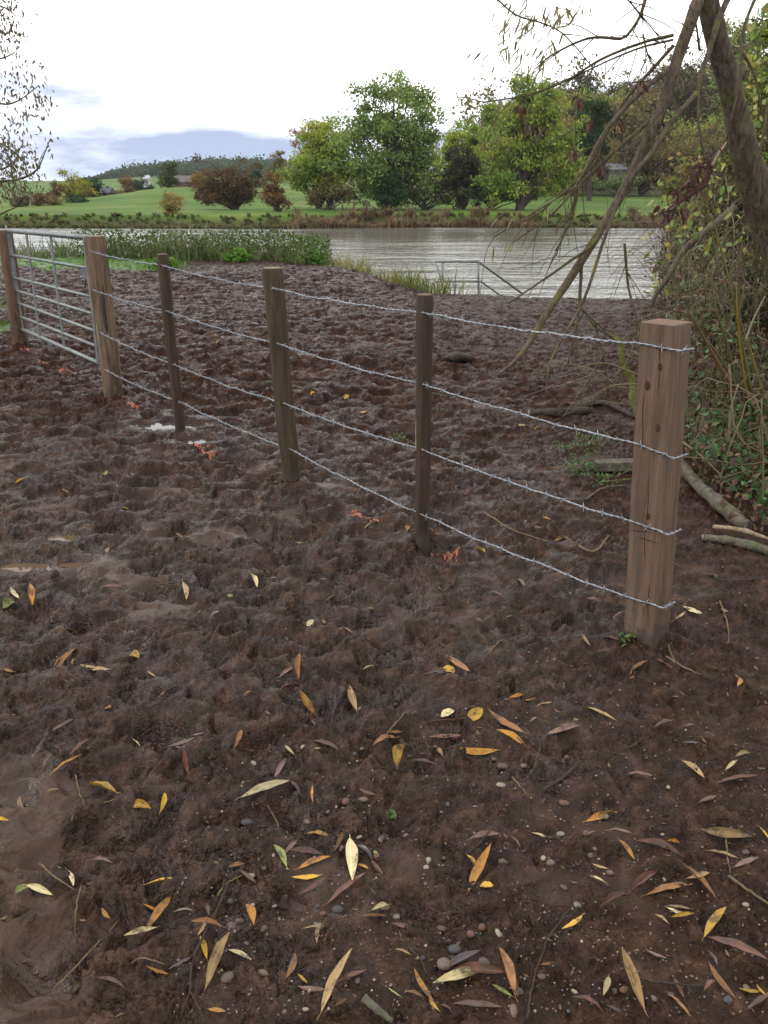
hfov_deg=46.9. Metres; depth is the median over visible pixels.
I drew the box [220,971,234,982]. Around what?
pebble
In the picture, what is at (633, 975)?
fallen leaf
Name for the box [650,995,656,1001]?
pebble
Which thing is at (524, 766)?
pebble
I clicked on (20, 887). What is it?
fallen leaf
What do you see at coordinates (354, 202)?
rail fence
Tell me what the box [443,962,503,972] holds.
fallen leaf
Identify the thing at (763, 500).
ivy
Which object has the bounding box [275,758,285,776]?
fallen leaf
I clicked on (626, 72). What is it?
hillside tree
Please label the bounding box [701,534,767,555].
broken branch
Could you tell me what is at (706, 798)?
fallen leaf
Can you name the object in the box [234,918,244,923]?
pebble
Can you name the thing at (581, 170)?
hillside tree
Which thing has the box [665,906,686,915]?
fallen leaf
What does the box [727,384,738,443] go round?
shoot
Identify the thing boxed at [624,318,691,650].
corner post
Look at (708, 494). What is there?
fallen log
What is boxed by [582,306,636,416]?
mossy branch
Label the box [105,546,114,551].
fallen leaf
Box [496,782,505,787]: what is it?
pebble
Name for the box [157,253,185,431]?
fence post
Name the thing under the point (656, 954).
fallen leaf
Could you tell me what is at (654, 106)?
hillside tree
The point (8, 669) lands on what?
fallen leaf
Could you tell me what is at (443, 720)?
twig
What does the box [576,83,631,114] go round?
hillside tree
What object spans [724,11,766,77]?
hillside tree
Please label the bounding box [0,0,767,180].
sky
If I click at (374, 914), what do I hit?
fallen leaf
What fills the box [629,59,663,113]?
hillside tree
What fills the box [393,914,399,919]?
pebble
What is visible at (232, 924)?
pebble
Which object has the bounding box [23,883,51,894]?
fallen leaf
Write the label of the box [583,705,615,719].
fallen leaf
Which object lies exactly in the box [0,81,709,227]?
ground
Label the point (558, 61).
hillside tree
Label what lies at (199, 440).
puddle
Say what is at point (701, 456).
shoot
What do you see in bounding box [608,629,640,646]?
weed
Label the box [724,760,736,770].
fallen leaf
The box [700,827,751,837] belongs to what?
fallen leaf
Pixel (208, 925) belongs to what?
twig
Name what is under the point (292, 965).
fallen leaf
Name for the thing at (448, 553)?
paint mark
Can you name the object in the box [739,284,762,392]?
shoot
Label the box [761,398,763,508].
shoot
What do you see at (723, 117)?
hillside tree
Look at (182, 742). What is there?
fallen leaf
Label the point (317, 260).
dock plant
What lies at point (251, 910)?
fallen leaf
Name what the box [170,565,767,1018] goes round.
grit
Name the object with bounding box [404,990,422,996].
fallen leaf
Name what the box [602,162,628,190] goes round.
riverside house
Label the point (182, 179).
farmhouse
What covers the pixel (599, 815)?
fallen leaf
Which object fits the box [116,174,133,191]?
beech tree
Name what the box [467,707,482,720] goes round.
fallen leaf
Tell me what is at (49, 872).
twig
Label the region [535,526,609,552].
twig
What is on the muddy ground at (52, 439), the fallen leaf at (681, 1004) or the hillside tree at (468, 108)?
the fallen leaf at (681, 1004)
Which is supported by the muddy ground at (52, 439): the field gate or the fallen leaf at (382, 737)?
the fallen leaf at (382, 737)
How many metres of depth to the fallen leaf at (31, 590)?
3.61 m
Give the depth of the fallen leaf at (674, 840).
2.29 m
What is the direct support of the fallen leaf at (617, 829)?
on the muddy ground at (52, 439)
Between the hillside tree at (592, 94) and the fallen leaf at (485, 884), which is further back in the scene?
the hillside tree at (592, 94)
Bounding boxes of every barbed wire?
[89,250,694,353]
[92,289,687,458]
[99,331,681,535]
[104,369,675,608]
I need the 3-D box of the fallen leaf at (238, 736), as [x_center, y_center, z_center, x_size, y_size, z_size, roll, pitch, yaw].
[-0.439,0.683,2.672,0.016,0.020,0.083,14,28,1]
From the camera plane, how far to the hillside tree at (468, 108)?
186.84 m
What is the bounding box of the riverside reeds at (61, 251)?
[13,202,343,264]
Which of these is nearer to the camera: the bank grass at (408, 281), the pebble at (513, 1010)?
the pebble at (513, 1010)
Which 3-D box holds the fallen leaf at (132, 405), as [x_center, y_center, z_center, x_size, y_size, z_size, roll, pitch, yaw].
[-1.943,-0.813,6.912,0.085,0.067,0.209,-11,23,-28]
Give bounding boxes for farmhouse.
[175,175,193,186]
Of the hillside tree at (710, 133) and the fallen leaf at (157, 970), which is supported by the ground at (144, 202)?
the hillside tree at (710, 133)
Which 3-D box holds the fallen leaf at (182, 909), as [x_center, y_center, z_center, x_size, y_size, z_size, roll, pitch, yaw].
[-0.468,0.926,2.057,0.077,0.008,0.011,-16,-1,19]
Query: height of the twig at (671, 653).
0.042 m
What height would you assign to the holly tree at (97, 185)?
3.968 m
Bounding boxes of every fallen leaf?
[0,668,15,671]
[2,597,15,607]
[10,587,19,598]
[15,884,27,892]
[17,796,23,808]
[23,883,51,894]
[28,582,34,604]
[43,754,81,780]
[53,717,74,729]
[58,648,75,665]
[66,869,73,885]
[70,738,88,754]
[80,664,108,669]
[89,781,120,793]
[93,856,111,862]
[98,976,127,989]
[102,584,120,586]
[102,908,109,917]
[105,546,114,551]
[124,926,158,935]
[130,650,138,657]
[134,799,150,807]
[143,877,171,884]
[143,897,169,935]
[143,904,162,916]
[147,966,167,973]
[159,793,166,814]
[168,736,196,745]
[169,908,193,914]
[169,956,192,968]
[182,581,188,598]
[183,749,189,777]
[192,917,226,927]
[198,923,205,933]
[199,935,207,960]
[203,901,209,914]
[203,932,229,993]
[209,1007,224,1011]
[226,948,250,959]
[228,862,244,866]
[234,730,241,746]
[235,779,288,800]
[239,870,257,883]
[246,904,255,925]
[248,570,257,585]
[273,844,286,866]
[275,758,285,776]
[279,667,291,676]
[281,683,299,687]
[285,837,298,852]
[285,950,296,977]
[286,847,321,853]
[290,781,300,794]
[293,874,321,879]
[295,649,299,677]
[295,856,328,869]
[298,986,326,991]
[299,690,316,716]
[299,875,326,893]
[302,830,327,835]
[307,620,313,625]
[315,739,337,748]
[315,919,325,942]
[317,948,351,1019]
[322,872,365,907]
[335,829,343,849]
[335,998,346,1005]
[337,969,366,981]
[346,834,357,879]
[347,685,357,712]
[356,844,372,860]
[359,788,376,794]
[362,913,386,916]
[371,860,381,872]
[371,902,387,909]
[373,734,398,744]
[390,730,402,732]
[392,744,404,768]
[392,922,410,927]
[397,948,410,954]
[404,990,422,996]
[413,758,433,763]
[414,968,434,1002]
[418,670,445,676]
[427,734,458,737]
[429,997,438,1009]
[433,745,443,756]
[433,966,476,982]
[438,950,480,971]
[438,1004,454,1013]
[441,708,454,716]
[442,665,454,672]
[443,653,469,670]
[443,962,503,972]
[448,1000,501,1007]
[453,747,496,754]
[466,830,499,839]
[466,843,490,894]
[466,854,475,864]
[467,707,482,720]
[480,881,492,887]
[490,710,526,733]
[492,984,511,995]
[496,729,528,747]
[499,947,517,1001]
[508,693,523,698]
[513,980,518,996]
[540,962,553,964]
[546,725,578,734]
[555,535,566,540]
[562,913,584,928]
[572,995,606,1014]
[580,632,589,644]
[582,810,616,822]
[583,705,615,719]
[587,597,602,600]
[587,874,607,884]
[599,827,637,833]
[599,891,633,907]
[603,976,610,994]
[607,1005,619,1010]
[617,837,633,857]
[622,948,648,1017]
[628,660,646,676]
[628,771,652,775]
[628,870,657,892]
[637,838,683,856]
[641,882,691,896]
[647,950,665,957]
[654,719,673,727]
[664,989,690,1015]
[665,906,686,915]
[666,905,692,908]
[667,838,679,843]
[671,911,693,916]
[673,977,684,998]
[679,758,704,777]
[682,605,700,613]
[684,864,716,898]
[685,871,709,878]
[696,795,715,803]
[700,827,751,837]
[701,933,766,958]
[702,907,725,941]
[703,849,736,857]
[704,979,715,989]
[708,950,717,964]
[708,961,738,1001]
[712,774,755,784]
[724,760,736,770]
[732,857,757,867]
[734,750,750,757]
[737,677,742,687]
[740,988,758,992]
[748,994,767,1007]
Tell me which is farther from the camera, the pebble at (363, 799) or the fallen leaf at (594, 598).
the fallen leaf at (594, 598)
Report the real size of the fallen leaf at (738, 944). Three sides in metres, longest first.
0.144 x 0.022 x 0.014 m
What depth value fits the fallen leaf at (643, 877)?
2.15 m
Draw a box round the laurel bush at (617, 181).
[591,173,644,197]
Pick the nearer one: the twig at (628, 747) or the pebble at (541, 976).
the pebble at (541, 976)
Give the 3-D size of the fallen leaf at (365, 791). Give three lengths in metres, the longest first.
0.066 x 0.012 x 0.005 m
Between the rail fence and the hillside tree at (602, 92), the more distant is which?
the hillside tree at (602, 92)
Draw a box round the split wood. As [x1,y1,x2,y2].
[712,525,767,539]
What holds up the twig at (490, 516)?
on the muddy ground at (52, 439)
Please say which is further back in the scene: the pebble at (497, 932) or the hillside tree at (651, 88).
the hillside tree at (651, 88)
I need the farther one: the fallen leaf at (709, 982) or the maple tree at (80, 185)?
the maple tree at (80, 185)
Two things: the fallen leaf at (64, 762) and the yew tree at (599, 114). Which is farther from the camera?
the yew tree at (599, 114)
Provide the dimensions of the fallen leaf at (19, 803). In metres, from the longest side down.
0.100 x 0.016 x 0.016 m
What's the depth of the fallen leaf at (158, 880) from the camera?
2.19 m
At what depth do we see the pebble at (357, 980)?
1.88 m
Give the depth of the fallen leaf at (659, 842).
2.27 m
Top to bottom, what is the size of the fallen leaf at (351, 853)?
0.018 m
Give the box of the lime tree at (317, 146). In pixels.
[271,116,355,208]
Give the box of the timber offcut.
[593,458,632,471]
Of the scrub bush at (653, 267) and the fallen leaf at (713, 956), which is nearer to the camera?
the fallen leaf at (713, 956)
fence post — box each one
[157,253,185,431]
[262,267,300,482]
[415,293,432,554]
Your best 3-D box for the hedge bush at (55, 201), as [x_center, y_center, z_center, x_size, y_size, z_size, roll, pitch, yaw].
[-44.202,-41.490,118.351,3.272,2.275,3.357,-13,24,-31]
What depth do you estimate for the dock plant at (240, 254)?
19.86 m
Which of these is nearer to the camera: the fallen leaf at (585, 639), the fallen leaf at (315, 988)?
the fallen leaf at (315, 988)
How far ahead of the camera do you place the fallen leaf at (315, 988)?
1.88 m
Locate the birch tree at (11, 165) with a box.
[0,0,58,310]
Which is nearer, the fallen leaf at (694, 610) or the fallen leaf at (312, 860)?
the fallen leaf at (312, 860)
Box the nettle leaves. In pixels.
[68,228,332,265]
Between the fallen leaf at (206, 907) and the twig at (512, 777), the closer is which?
the fallen leaf at (206, 907)
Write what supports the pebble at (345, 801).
on the muddy ground at (52, 439)
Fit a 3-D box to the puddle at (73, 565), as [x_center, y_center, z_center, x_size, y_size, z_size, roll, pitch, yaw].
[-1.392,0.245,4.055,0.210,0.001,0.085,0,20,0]
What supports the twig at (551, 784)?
on the muddy ground at (52, 439)
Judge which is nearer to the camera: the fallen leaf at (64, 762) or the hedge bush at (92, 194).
the fallen leaf at (64, 762)
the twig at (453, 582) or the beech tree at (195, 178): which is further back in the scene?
the beech tree at (195, 178)
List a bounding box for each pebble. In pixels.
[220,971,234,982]
[226,921,235,928]
[227,898,233,903]
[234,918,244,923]
[240,818,252,825]
[258,969,268,976]
[260,925,267,932]
[314,922,323,929]
[332,905,343,913]
[342,798,349,805]
[355,977,359,983]
[358,797,367,801]
[373,853,378,859]
[381,905,389,910]
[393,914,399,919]
[436,957,450,970]
[437,925,445,931]
[448,944,460,953]
[466,930,474,937]
[478,923,485,931]
[478,957,489,963]
[495,929,500,937]
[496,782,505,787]
[497,762,508,769]
[498,858,507,863]
[509,1004,517,1017]
[520,763,527,768]
[536,973,545,979]
[546,859,554,865]
[556,831,564,836]
[560,884,567,889]
[573,901,581,907]
[583,830,588,836]
[606,869,613,875]
[612,988,617,994]
[619,986,627,993]
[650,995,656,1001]
[723,996,732,1003]
[742,849,749,854]
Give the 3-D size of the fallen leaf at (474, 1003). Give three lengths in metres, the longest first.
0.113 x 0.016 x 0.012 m
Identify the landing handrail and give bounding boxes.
[434,260,522,295]
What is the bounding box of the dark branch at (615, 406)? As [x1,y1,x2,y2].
[568,400,634,417]
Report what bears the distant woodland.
on the ground at (144, 202)
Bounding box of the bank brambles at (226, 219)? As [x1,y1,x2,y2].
[0,211,706,228]
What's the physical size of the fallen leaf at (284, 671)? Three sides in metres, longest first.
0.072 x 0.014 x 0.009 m
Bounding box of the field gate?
[5,225,99,365]
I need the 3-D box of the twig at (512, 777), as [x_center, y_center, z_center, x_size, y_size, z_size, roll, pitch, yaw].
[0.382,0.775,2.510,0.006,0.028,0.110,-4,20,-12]
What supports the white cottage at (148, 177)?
on the ground at (144, 202)
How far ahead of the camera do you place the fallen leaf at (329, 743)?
2.71 m
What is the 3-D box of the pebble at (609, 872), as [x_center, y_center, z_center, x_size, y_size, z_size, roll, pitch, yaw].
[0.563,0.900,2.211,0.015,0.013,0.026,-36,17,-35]
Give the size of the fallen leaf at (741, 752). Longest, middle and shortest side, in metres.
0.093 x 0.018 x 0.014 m
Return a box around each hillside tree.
[450,66,522,165]
[470,96,502,166]
[472,61,534,161]
[499,45,587,120]
[506,107,577,179]
[535,145,603,189]
[548,51,629,107]
[550,83,578,183]
[569,111,620,191]
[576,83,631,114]
[593,53,661,162]
[595,84,627,98]
[609,97,650,173]
[611,63,659,109]
[613,118,685,195]
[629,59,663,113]
[630,42,719,143]
[632,78,689,140]
[639,118,701,193]
[640,117,673,175]
[645,39,710,94]
[653,61,689,120]
[664,110,725,162]
[665,108,724,195]
[687,61,721,127]
[688,112,731,187]
[696,35,747,85]
[700,72,767,124]
[700,105,759,178]
[704,55,747,85]
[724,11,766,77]
[732,42,767,107]
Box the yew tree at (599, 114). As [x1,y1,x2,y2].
[565,94,621,200]
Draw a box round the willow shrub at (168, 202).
[156,188,188,213]
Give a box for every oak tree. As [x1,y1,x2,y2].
[155,161,181,187]
[183,153,265,209]
[264,149,290,186]
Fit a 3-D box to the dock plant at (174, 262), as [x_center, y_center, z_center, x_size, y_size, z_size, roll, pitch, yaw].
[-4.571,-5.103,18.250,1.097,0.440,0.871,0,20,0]
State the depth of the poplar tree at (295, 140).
123.47 m
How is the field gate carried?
attached to the gate post at (18, 335)
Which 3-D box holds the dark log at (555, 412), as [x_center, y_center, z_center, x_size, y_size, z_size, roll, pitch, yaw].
[1.352,-0.763,6.791,0.506,0.085,0.095,-5,21,-13]
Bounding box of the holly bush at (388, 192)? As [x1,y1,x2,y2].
[367,170,409,209]
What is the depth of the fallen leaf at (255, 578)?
3.83 m
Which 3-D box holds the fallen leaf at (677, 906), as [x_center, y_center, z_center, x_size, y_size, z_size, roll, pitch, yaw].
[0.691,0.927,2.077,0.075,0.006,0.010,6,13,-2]
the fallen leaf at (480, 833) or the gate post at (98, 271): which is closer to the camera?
the fallen leaf at (480, 833)
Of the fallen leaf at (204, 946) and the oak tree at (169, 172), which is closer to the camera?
the fallen leaf at (204, 946)
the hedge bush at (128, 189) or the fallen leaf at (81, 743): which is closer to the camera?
the fallen leaf at (81, 743)
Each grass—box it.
[0,255,182,330]
[263,247,487,294]
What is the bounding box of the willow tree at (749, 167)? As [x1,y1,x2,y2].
[446,0,767,407]
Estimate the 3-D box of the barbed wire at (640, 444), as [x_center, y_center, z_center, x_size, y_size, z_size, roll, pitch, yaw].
[-0.657,-0.962,4.971,0.122,0.138,5.363,-15,25,-36]
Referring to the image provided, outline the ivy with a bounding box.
[686,391,767,519]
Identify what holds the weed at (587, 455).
on the muddy ground at (52, 439)
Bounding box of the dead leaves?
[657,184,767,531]
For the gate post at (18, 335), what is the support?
on the muddy ground at (52, 439)
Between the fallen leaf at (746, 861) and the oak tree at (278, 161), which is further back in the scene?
the oak tree at (278, 161)
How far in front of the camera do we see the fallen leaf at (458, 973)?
1.89 m
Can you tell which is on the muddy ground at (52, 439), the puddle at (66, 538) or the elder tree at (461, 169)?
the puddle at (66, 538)
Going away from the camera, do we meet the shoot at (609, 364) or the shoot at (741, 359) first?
the shoot at (741, 359)
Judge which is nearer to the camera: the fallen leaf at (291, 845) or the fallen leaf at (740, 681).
the fallen leaf at (291, 845)
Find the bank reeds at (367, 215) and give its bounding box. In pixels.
[283,202,680,228]
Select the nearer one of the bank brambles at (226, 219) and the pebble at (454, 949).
the pebble at (454, 949)
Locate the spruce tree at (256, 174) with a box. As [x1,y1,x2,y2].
[245,165,269,187]
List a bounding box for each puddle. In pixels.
[0,563,51,571]
[47,535,86,540]
[59,562,88,567]
[140,422,200,429]
[180,437,216,443]
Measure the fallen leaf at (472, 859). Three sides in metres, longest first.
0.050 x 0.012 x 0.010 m
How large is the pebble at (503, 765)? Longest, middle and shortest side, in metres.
0.038 x 0.036 x 0.017 m
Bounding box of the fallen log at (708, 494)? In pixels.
[681,458,752,529]
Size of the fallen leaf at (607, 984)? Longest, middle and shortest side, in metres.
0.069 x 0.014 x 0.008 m
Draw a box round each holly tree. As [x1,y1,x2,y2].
[82,176,105,194]
[131,174,154,190]
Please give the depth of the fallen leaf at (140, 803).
2.42 m
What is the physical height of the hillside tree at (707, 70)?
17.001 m
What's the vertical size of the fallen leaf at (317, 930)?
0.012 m
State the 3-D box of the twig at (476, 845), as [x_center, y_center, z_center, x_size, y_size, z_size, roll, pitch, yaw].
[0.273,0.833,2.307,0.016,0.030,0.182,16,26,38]
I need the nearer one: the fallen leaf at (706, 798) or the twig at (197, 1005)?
the twig at (197, 1005)
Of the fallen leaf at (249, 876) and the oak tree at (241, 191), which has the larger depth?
the oak tree at (241, 191)
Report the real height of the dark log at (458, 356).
0.141 m
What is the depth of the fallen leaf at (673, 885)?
2.13 m
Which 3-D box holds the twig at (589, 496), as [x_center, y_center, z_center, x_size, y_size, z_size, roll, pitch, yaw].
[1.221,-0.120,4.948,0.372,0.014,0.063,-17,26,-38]
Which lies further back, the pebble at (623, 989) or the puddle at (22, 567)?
the puddle at (22, 567)
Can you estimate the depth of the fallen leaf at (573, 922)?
2.03 m
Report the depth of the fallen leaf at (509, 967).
1.88 m
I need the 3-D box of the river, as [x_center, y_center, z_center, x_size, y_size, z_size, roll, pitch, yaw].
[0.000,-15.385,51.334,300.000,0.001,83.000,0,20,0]
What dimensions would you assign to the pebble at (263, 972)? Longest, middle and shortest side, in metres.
0.026 x 0.015 x 0.013 m
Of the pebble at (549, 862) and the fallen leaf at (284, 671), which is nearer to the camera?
the pebble at (549, 862)
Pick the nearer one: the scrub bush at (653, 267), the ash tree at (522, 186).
the scrub bush at (653, 267)
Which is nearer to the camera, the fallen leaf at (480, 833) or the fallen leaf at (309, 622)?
the fallen leaf at (480, 833)
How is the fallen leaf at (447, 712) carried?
on the muddy ground at (52, 439)
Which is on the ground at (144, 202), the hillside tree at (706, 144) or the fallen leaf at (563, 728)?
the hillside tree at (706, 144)
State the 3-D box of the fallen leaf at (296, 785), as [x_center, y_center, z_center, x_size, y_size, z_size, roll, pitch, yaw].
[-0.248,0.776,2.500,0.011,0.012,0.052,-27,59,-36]
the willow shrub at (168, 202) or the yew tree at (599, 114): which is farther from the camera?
the yew tree at (599, 114)
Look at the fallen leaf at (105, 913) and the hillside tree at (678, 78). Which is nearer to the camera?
the fallen leaf at (105, 913)
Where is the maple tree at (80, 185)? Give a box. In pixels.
[56,165,97,198]
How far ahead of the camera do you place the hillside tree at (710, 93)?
193.24 m
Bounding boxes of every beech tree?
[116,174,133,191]
[190,170,201,194]
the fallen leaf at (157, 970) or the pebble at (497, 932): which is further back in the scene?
the pebble at (497, 932)
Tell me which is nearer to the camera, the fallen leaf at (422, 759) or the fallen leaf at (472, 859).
the fallen leaf at (472, 859)
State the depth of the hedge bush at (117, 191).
167.20 m
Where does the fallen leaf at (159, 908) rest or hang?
on the muddy ground at (52, 439)
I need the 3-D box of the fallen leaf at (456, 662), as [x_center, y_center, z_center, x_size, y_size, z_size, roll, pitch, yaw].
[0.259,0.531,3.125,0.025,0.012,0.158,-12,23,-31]
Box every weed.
[386,809,396,819]
[389,432,408,440]
[547,440,586,454]
[553,453,610,475]
[567,428,613,451]
[581,465,629,487]
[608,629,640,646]
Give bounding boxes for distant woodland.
[86,154,360,179]
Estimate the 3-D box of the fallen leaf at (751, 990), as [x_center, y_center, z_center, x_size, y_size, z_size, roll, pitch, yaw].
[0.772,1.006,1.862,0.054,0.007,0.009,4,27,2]
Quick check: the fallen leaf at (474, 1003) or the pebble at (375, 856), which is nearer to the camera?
the fallen leaf at (474, 1003)
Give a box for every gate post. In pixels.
[0,230,28,344]
[84,235,123,397]
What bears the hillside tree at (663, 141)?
on the ground at (144, 202)
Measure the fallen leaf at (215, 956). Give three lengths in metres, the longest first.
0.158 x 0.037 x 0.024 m
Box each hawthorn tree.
[45,180,68,199]
[257,171,294,211]
[303,175,366,209]
[398,175,458,209]
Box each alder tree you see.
[419,129,447,193]
[477,123,525,177]
[541,101,629,195]
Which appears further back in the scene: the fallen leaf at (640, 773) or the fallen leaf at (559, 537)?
the fallen leaf at (559, 537)
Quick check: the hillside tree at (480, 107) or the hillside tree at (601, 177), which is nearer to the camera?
the hillside tree at (601, 177)
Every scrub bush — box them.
[632,212,747,289]
[648,97,767,289]
[690,228,767,379]
[720,12,767,281]
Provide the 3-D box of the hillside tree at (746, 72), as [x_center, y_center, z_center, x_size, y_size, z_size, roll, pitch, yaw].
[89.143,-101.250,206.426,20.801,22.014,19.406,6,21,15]
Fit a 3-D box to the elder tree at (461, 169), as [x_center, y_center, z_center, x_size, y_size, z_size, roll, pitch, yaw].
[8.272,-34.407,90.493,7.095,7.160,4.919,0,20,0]
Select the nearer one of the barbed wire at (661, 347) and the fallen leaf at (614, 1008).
the fallen leaf at (614, 1008)
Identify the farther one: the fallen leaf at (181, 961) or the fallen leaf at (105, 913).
the fallen leaf at (105, 913)
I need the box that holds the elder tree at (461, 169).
[437,137,490,208]
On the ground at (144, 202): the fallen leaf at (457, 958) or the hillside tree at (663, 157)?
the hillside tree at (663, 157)
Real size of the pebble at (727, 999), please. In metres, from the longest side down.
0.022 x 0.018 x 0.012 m
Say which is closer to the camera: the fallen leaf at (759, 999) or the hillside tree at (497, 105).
the fallen leaf at (759, 999)
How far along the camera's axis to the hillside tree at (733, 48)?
230.88 m
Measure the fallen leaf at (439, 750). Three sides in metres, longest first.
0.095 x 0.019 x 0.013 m
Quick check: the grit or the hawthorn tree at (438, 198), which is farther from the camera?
the hawthorn tree at (438, 198)
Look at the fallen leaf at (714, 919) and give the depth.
2.03 m
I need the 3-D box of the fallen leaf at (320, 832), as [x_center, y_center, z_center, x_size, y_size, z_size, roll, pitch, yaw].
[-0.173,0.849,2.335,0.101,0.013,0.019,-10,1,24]
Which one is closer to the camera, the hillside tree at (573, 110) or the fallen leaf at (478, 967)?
the fallen leaf at (478, 967)
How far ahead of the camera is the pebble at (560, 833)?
2.31 m
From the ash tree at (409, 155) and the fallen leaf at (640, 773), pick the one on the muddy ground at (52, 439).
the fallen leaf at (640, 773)
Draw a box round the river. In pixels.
[0,227,741,298]
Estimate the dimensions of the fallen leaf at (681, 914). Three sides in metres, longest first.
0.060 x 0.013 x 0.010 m
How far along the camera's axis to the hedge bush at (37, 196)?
114.87 m
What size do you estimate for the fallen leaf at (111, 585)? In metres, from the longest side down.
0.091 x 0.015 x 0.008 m
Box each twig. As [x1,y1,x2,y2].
[39,863,74,890]
[55,920,118,987]
[74,885,80,932]
[75,774,84,804]
[130,957,164,964]
[180,885,227,1018]
[190,991,202,1015]
[216,874,243,896]
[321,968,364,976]
[361,993,393,1022]
[386,711,406,733]
[404,717,466,726]
[408,945,426,975]
[410,743,424,773]
[451,571,457,586]
[466,811,506,853]
[483,511,546,540]
[511,776,526,793]
[525,908,570,1019]
[528,741,540,776]
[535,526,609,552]
[542,760,581,791]
[585,484,625,499]
[620,738,643,750]
[639,976,702,986]
[665,655,699,674]
[667,644,674,662]
[711,571,767,580]
[719,600,729,642]
[725,837,730,873]
[727,875,767,903]
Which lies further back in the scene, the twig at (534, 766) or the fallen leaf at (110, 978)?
the twig at (534, 766)
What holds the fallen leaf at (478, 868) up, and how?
on the muddy ground at (52, 439)
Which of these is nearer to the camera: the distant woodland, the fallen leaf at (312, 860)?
the fallen leaf at (312, 860)
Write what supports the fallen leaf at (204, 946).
on the muddy ground at (52, 439)
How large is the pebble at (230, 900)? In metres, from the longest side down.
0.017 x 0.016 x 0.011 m
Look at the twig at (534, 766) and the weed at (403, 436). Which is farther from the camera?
the weed at (403, 436)
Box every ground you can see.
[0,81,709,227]
[0,257,767,1023]
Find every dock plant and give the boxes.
[137,254,190,271]
[219,244,258,262]
[288,248,327,264]
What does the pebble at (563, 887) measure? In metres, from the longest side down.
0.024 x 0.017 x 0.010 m
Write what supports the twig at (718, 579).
on the muddy ground at (52, 439)
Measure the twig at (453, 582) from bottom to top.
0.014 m
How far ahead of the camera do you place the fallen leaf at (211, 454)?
5.71 m
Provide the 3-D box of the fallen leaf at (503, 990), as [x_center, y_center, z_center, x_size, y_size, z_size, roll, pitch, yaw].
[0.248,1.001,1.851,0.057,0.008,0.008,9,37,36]
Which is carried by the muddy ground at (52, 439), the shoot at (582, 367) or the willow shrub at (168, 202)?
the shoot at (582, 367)
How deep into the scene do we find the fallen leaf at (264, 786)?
2.46 m
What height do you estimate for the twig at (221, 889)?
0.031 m
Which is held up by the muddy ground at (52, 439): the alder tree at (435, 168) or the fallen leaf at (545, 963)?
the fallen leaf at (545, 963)
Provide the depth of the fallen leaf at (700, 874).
2.16 m
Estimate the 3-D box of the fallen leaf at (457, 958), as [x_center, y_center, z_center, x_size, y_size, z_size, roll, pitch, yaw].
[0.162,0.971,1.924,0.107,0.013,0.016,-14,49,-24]
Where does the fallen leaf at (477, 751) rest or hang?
on the muddy ground at (52, 439)
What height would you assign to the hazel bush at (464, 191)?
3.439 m
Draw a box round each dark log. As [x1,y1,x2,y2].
[441,351,474,361]
[528,407,590,417]
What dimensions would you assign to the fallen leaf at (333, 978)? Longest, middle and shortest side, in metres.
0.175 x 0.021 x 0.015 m
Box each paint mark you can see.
[51,367,69,372]
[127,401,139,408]
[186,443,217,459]
[345,509,381,521]
[426,544,464,561]
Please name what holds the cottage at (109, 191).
on the ground at (144, 202)
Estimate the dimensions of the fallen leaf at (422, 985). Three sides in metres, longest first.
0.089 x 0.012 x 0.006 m
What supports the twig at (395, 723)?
on the muddy ground at (52, 439)
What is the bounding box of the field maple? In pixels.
[431,115,491,186]
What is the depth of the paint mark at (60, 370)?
8.36 m
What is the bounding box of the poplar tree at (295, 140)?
[287,119,346,168]
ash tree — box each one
[311,65,453,209]
[470,61,591,210]
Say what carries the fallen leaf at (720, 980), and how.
on the muddy ground at (52, 439)
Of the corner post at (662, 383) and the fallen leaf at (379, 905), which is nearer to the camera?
the fallen leaf at (379, 905)
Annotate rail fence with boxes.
[334,200,367,210]
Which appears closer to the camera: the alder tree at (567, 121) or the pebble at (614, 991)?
the pebble at (614, 991)
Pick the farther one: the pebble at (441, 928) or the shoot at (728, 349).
the shoot at (728, 349)
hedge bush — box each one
[3,189,31,206]
[26,189,52,205]
[43,193,64,204]
[65,193,89,202]
[81,191,102,197]
[114,188,123,193]
[123,186,135,192]
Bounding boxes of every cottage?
[98,186,115,195]
[143,175,150,187]
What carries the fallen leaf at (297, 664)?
on the muddy ground at (52, 439)
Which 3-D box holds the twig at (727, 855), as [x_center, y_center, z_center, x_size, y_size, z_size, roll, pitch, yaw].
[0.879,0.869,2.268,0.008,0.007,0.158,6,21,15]
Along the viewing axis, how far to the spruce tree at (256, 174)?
176.89 m
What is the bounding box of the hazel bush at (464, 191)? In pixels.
[456,179,539,209]
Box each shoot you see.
[560,364,602,372]
[569,362,637,374]
[595,383,636,394]
[683,441,737,492]
[689,311,733,387]
[708,267,740,392]
[711,213,752,395]
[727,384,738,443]
[728,364,761,452]
[735,281,747,395]
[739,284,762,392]
[744,296,764,340]
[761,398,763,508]
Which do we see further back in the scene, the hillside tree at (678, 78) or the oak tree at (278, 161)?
the hillside tree at (678, 78)
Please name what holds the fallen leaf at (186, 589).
on the muddy ground at (52, 439)
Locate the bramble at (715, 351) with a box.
[504,154,767,504]
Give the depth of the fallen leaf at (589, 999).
1.81 m
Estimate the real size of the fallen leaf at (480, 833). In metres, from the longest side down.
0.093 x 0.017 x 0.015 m
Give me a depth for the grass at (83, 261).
19.39 m
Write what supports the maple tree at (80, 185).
on the ground at (144, 202)

